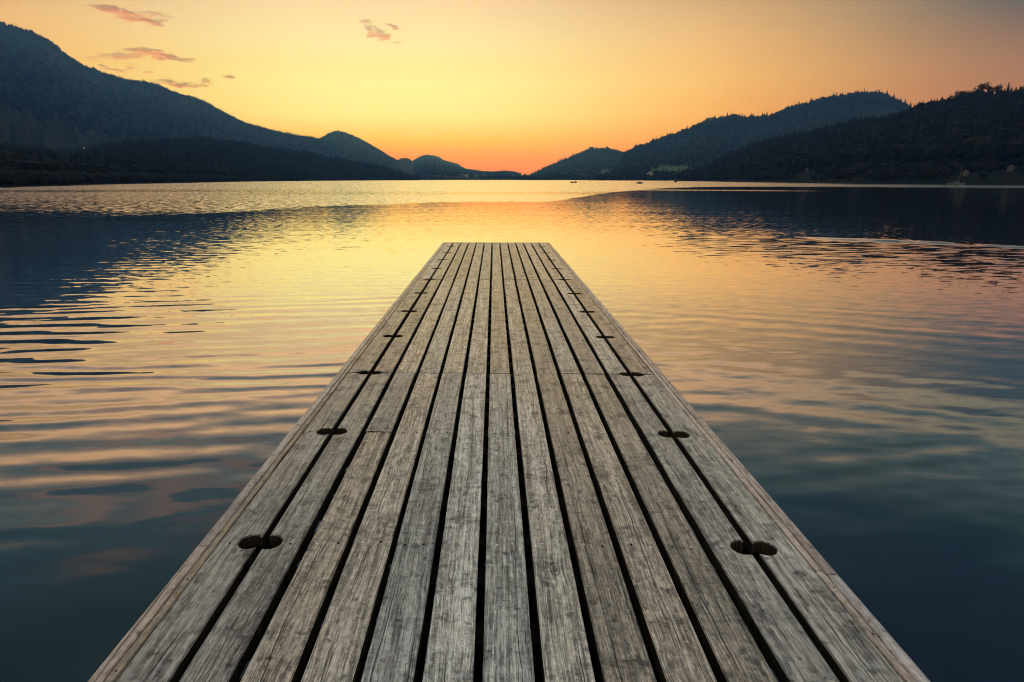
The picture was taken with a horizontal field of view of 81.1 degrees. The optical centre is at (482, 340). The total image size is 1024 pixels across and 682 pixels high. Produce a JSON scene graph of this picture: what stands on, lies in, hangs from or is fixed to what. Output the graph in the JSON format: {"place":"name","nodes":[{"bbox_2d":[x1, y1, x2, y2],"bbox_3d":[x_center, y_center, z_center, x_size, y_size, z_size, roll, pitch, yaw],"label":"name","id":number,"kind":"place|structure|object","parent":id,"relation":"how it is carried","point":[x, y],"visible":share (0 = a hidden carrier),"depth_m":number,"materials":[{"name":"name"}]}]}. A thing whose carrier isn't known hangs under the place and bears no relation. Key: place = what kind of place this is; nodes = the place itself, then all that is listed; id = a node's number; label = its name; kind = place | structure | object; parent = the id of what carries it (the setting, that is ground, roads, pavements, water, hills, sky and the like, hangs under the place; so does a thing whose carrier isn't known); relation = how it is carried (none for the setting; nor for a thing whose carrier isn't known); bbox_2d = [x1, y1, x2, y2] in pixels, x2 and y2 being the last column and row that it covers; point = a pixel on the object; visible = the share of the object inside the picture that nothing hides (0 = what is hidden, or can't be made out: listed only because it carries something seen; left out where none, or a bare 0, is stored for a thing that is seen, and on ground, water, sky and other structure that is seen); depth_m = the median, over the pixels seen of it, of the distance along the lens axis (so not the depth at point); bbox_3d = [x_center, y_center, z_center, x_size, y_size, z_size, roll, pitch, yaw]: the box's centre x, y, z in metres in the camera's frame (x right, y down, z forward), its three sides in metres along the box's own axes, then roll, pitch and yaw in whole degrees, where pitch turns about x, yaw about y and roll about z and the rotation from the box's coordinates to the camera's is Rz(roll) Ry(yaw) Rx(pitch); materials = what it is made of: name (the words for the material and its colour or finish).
{"place":"outdoors","nodes":[
{"label":"outdoors","id":0,"kind":"place"},
{"bbox_2d":[0,26,334,156],"bbox_3d":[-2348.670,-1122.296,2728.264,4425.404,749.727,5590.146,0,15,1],"label":"mountain","id":1,"kind":"structure","parent":0,"point":[24,127],"depth_m":1429.53,"materials":[{"name":"plant"}]},
{"bbox_2d":[0,21,340,157],"bbox_3d":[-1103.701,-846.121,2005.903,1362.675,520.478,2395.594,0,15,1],"label":"forest","id":2,"kind":"object","parent":1,"relation":"on","point":[81,126],"visible":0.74,"depth_m":1763.07,"materials":[{"name":"green plant"}]},
{"bbox_2d":[0,146,419,186],"bbox_3d":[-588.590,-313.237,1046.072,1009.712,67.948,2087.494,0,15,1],"label":"foothill","id":3,"kind":"structure","parent":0,"point":[46,184],"depth_m":302.65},
{"bbox_2d":[0,165,418,184],"bbox_3d":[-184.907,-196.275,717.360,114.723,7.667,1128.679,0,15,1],"label":"forest","id":4,"kind":"object","parent":3,"relation":"on","point":[27,177],"visible":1,"depth_m":288.15,"materials":[{"name":"green plant"}]},
{"bbox_2d":[0,135,419,179],"bbox_3d":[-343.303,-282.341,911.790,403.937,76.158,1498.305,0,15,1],"label":"forest","id":5,"kind":"object","parent":3,"relation":"on","point":[195,155],"visible":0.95,"depth_m":644.46,"materials":[{"name":"green plant"}]},
{"bbox_2d":[325,132,430,179],"bbox_3d":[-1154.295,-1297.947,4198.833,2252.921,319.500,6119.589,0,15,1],"label":"peak","id":6,"kind":"structure","parent":0,"point":[343,146],"depth_m":3259.17,"materials":[{"name":"plant"}]},
{"bbox_2d":[319,130,399,162],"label":"forest","id":7,"kind":"object","parent":6,"relation":"on","point":[356,138],"visible":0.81,"depth_m":3970.03,"materials":[{"name":"green plant"}]},
{"bbox_2d":[325,135,443,177],"bbox_3d":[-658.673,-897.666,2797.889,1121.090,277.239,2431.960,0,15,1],"label":"forest","id":8,"kind":"object","parent":6,"relation":"on","point":[370,160],"visible":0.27,"depth_m":2981.15,"materials":[{"name":"green plant"}]},
{"bbox_2d":[398,157,413,163],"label":"forest","id":9,"kind":"object","parent":6,"relation":"on","point":[407,159],"visible":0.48,"depth_m":4598.47,"materials":[{"name":"green plant"}]},
{"bbox_2d":[399,159,414,175],"bbox_3d":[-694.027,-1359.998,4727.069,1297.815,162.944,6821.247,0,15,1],"label":"hill","id":10,"kind":"structure","parent":0,"point":[406,166],"depth_m":3341.93,"materials":[{"name":"plant"}]},
{"bbox_2d":[414,156,517,179],"bbox_3d":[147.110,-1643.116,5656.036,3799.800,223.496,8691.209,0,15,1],"label":"hills","id":11,"kind":"structure","parent":0,"point":[439,175],"depth_m":3261.93,"materials":[{"name":"plant"}]},
{"bbox_2d":[407,154,541,177],"bbox_3d":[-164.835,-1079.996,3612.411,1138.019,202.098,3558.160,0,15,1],"label":"forest","id":12,"kind":"object","parent":11,"relation":"on","point":[440,171],"visible":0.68,"depth_m":2971.39,"materials":[{"name":"green plant"}]},
{"bbox_2d":[420,177,541,179],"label":"forest","id":13,"kind":"object","parent":11,"relation":"on","point":[477,178],"visible":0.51,"depth_m":1700.24,"materials":[{"name":"green plant"}]},
{"bbox_2d":[0,180,1023,681],"bbox_3d":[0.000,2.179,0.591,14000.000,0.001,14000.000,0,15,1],"label":"water","id":14,"kind":"structure","parent":0,"point":[840,366],"depth_m":8.06,"materials":[{"name":"blue liquid"}]},
{"bbox_2d":[88,242,929,681],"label":"dock","id":15,"kind":"object","parent":14,"relation":"in","point":[518,350],"visible":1,"depth_m":2.63,"materials":[{"name":"grey wood"}]},
{"bbox_2d":[947,167,964,184],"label":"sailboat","id":16,"kind":"object","parent":14,"relation":"on","point":[956,181],"visible":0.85,"depth_m":229.61,"materials":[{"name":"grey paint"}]},
{"bbox_2d":[0,0,1023,174],"label":"sky","id":17,"kind":"structure","parent":0,"point":[520,86],"materials":[{"name":"orange"}]},
{"bbox_2d":[538,152,621,179],"bbox_3d":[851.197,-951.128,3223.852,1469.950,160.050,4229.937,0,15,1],"label":"hill","id":18,"kind":"structure","parent":0,"point":[604,169],"depth_m":2474.38,"materials":[{"name":"plant"}]},
{"bbox_2d":[520,147,623,179],"bbox_3d":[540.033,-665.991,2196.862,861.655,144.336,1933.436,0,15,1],"label":"forest","id":19,"kind":"object","parent":18,"relation":"on","point":[557,175],"visible":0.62,"depth_m":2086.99,"materials":[{"name":"green plant"}]},
{"bbox_2d":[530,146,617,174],"bbox_3d":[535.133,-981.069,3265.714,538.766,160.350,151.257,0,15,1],"label":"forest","id":20,"kind":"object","parent":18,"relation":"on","point":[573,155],"visible":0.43,"depth_m":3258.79,"materials":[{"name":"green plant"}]},
{"bbox_2d":[589,103,900,180],"bbox_3d":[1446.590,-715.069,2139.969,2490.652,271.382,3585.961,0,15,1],"label":"mountain","id":21,"kind":"structure","parent":0,"point":[869,110],"depth_m":1681.98,"materials":[{"name":"plant"}]},
{"bbox_2d":[596,91,911,180],"bbox_3d":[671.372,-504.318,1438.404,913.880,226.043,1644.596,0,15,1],"label":"forest","id":22,"kind":"object","parent":21,"relation":"on","point":[623,174],"visible":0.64,"depth_m":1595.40,"materials":[{"name":"green plant"}]},
{"bbox_2d":[634,89,914,146],"bbox_3d":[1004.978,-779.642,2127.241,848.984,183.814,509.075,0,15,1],"label":"forest","id":23,"kind":"object","parent":21,"relation":"on","point":[751,115],"visible":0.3,"depth_m":2079.34,"materials":[{"name":"green plant"}]},
{"bbox_2d":[674,161,1023,184],"bbox_3d":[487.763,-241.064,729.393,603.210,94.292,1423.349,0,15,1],"label":"hill","id":24,"kind":"structure","parent":0,"point":[1002,176],"depth_m":274.04,"materials":[{"name":"black plant"}]},
{"bbox_2d":[677,86,1023,179],"bbox_3d":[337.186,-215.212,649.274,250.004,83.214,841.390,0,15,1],"label":"forest","id":25,"kind":"object","parent":24,"relation":"on","point":[971,129],"visible":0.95,"depth_m":384.61,"materials":[{"name":"green plant"}]},
{"bbox_2d":[681,155,1023,180],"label":"forest","id":26,"kind":"object","parent":24,"relation":"on","point":[945,167],"visible":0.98,"depth_m":296.66,"materials":[{"name":"green plant"}]},
{"bbox_2d":[951,90,962,97],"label":"leafy tree","id":27,"kind":"object","parent":24,"relation":"on","point":[958,94],"visible":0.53,"depth_m":540.37,"materials":[{"name":"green plant"}]},
{"bbox_2d":[962,170,969,175],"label":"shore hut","id":28,"kind":"object","parent":24,"relation":"on","point":[965,172],"visible":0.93,"depth_m":259.56,"materials":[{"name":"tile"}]},
{"bbox_2d":[971,82,994,92],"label":"leafy tree","id":29,"kind":"object","parent":24,"relation":"on","point":[983,86],"visible":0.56,"depth_m":515.70,"materials":[{"name":"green plant"}]},
{"bbox_2d":[992,83,1005,93],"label":"leafy tree","id":30,"kind":"object","parent":24,"relation":"on","point":[998,87],"visible":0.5,"depth_m":501.75,"materials":[{"name":"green plant"}]},
{"bbox_2d":[1006,165,1014,171],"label":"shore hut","id":31,"kind":"object","parent":24,"relation":"on","point":[1010,168],"visible":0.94,"depth_m":252.32,"materials":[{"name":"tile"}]}
]}

